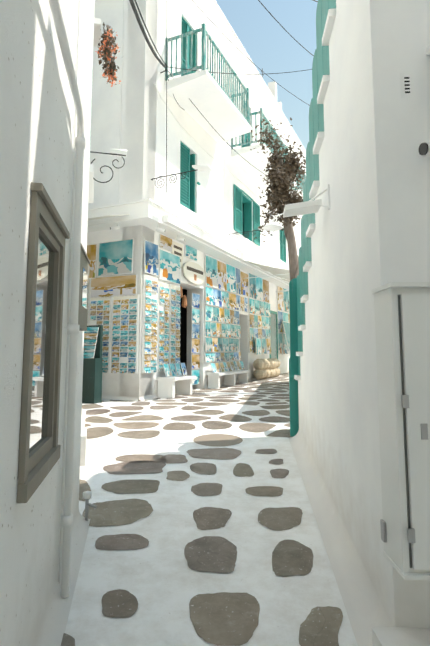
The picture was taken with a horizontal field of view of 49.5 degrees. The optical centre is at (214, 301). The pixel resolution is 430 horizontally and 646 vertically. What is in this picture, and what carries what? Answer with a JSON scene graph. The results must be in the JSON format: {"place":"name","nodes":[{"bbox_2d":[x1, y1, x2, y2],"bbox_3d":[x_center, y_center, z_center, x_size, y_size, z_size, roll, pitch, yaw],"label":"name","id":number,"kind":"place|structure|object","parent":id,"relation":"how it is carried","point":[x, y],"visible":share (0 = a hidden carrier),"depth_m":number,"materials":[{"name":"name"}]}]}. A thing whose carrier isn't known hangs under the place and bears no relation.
{"place":"outdoors","nodes":[
{"label":"outdoors","id":0,"kind":"place"},
{"bbox_2d":[65,373,357,645],"bbox_3d":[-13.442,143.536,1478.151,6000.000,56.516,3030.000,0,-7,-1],"label":"ground","id":1,"kind":"structure","parent":0,"point":[160,580],"depth_m":3.04,"materials":[{"name":"paint"}]},
{"bbox_2d":[0,0,94,645],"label":"wall","id":2,"kind":"structure","parent":1,"relation":"on","point":[37,116],"depth_m":1.82,"materials":[{"name":"white paint"}]},
{"bbox_2d":[48,0,96,597],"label":"drain pipe","id":3,"kind":"object","parent":2,"relation":"attached to","point":[66,519],"visible":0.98,"depth_m":2.52,"materials":[{"name":"white paint"}]},
{"bbox_2d":[80,70,92,465],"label":"wall","id":4,"kind":"structure","parent":1,"relation":"on","point":[83,431],"depth_m":5.02,"materials":[{"name":"white paint"}]},
{"bbox_2d":[93,18,120,86],"bbox_3d":[-1.515,-3.413,6.568,0.435,0.853,0.645,2,-7,-14],"label":"hanging flower basket","id":5,"kind":"object","parent":4,"relation":"attached to","point":[103,45],"visible":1,"depth_m":6.46,"materials":[{"name":"red plant"}]},
{"bbox_2d":[90,148,126,182],"bbox_3d":[-1.586,-1.910,6.831,0.569,0.620,0.180,2,-7,-14],"label":"iron bracket","id":6,"kind":"object","parent":4,"relation":"attached to","point":[122,153],"visible":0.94,"depth_m":6.84,"materials":[{"name":"black"}]},
{"bbox_2d":[87,0,305,400],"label":"shop building walls","id":7,"kind":"structure","parent":1,"relation":"on","point":[147,204],"depth_m":10.31,"materials":[{"name":"white paint"}]},
{"bbox_2d":[110,223,184,240],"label":"spotlights","id":8,"kind":"object","parent":7,"relation":"attached to","point":[117,227],"visible":0.62,"depth_m":8.96,"materials":[{"name":"white metal"}]},
{"bbox_2d":[82,234,289,403],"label":"shop pictures and signs","id":9,"kind":"object","parent":7,"relation":"attached to","point":[161,323],"visible":0.9,"depth_m":9.61,"materials":[{"name":"multicoloured paper"}]},
{"bbox_2d":[88,214,289,292],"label":"shop awnings","id":10,"kind":"object","parent":7,"relation":"attached to","point":[284,274],"visible":0.21,"depth_m":12.74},
{"bbox_2d":[151,165,265,240],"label":"wrought-iron sign brackets","id":11,"kind":"object","parent":7,"relation":"attached to","point":[198,168],"visible":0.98,"depth_m":9.14,"materials":[{"name":"black"}]},
{"bbox_2d":[118,0,317,237],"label":"overhead cables","id":12,"kind":"object","parent":7,"relation":"attached to","point":[144,32],"visible":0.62,"depth_m":9.65,"materials":[{"name":"black"}]},
{"bbox_2d":[180,16,285,358],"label":"window shutters","id":13,"kind":"object","parent":7,"relation":"attached to","point":[187,186],"visible":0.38,"depth_m":11.73,"materials":[{"name":"teal paint"}]},
{"bbox_2d":[165,23,305,192],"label":"balcony railings","id":14,"kind":"object","parent":7,"relation":"on","point":[229,85],"visible":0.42,"depth_m":10.94,"materials":[{"name":"teal metal"}]},
{"bbox_2d":[262,213,282,230],"bbox_3d":[1.498,-1.716,9.830,1.007,0.374,0.436,0,-7,-1],"label":"gooseneck lamp","id":15,"kind":"object","parent":7,"relation":"attached to","point":[272,226],"visible":0.83,"depth_m":9.89,"materials":[{"name":"white metal"}]},
{"bbox_2d":[61,372,342,645],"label":"paving stones","id":16,"kind":"object","parent":1,"relation":"on","point":[225,619],"visible":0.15,"depth_m":3.47,"materials":[{"name":"grey stone"}]},
{"bbox_2d":[35,377,391,645],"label":"wall foot fillets","id":17,"kind":"object","parent":1,"relation":"on","point":[365,610],"depth_m":2.68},
{"bbox_2d":[289,0,335,436],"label":"stair balustrade","id":18,"kind":"object","parent":1,"relation":"on","point":[298,287],"visible":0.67,"depth_m":4.80,"materials":[{"name":"teal paint"}]},
{"bbox_2d":[294,0,429,645],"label":"stair wall","id":19,"kind":"structure","parent":1,"relation":"on","point":[368,231],"depth_m":2.42,"materials":[{"name":"white paint"}]},
{"bbox_2d":[283,184,329,217],"bbox_3d":[0.694,-0.751,3.571,0.343,0.180,0.256,-1,-7,8],"label":"flood light","id":20,"kind":"object","parent":19,"relation":"attached to","point":[312,205],"visible":0.94,"depth_m":3.51,"materials":[{"name":"white paint"}]},
{"bbox_2d":[372,73,429,579],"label":"cabinet and fittings","id":21,"kind":"object","parent":19,"relation":"attached to","point":[402,321],"visible":0.98,"depth_m":1.86,"materials":[{"name":"white metal"}]},
{"bbox_2d":[216,0,317,149],"label":"sky","id":22,"kind":"structure","parent":0,"point":[267,44],"materials":[{"name":"blue"}]},
{"bbox_2d":[250,117,305,280],"bbox_3d":[1.629,-1.089,10.640,1.430,6.279,1.512,-6,-9,41],"label":"bougainvillea tree","id":23,"kind":"object","parent":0,"point":[272,194],"depth_m":10.64,"materials":[{"name":"brown plant"}]}
]}

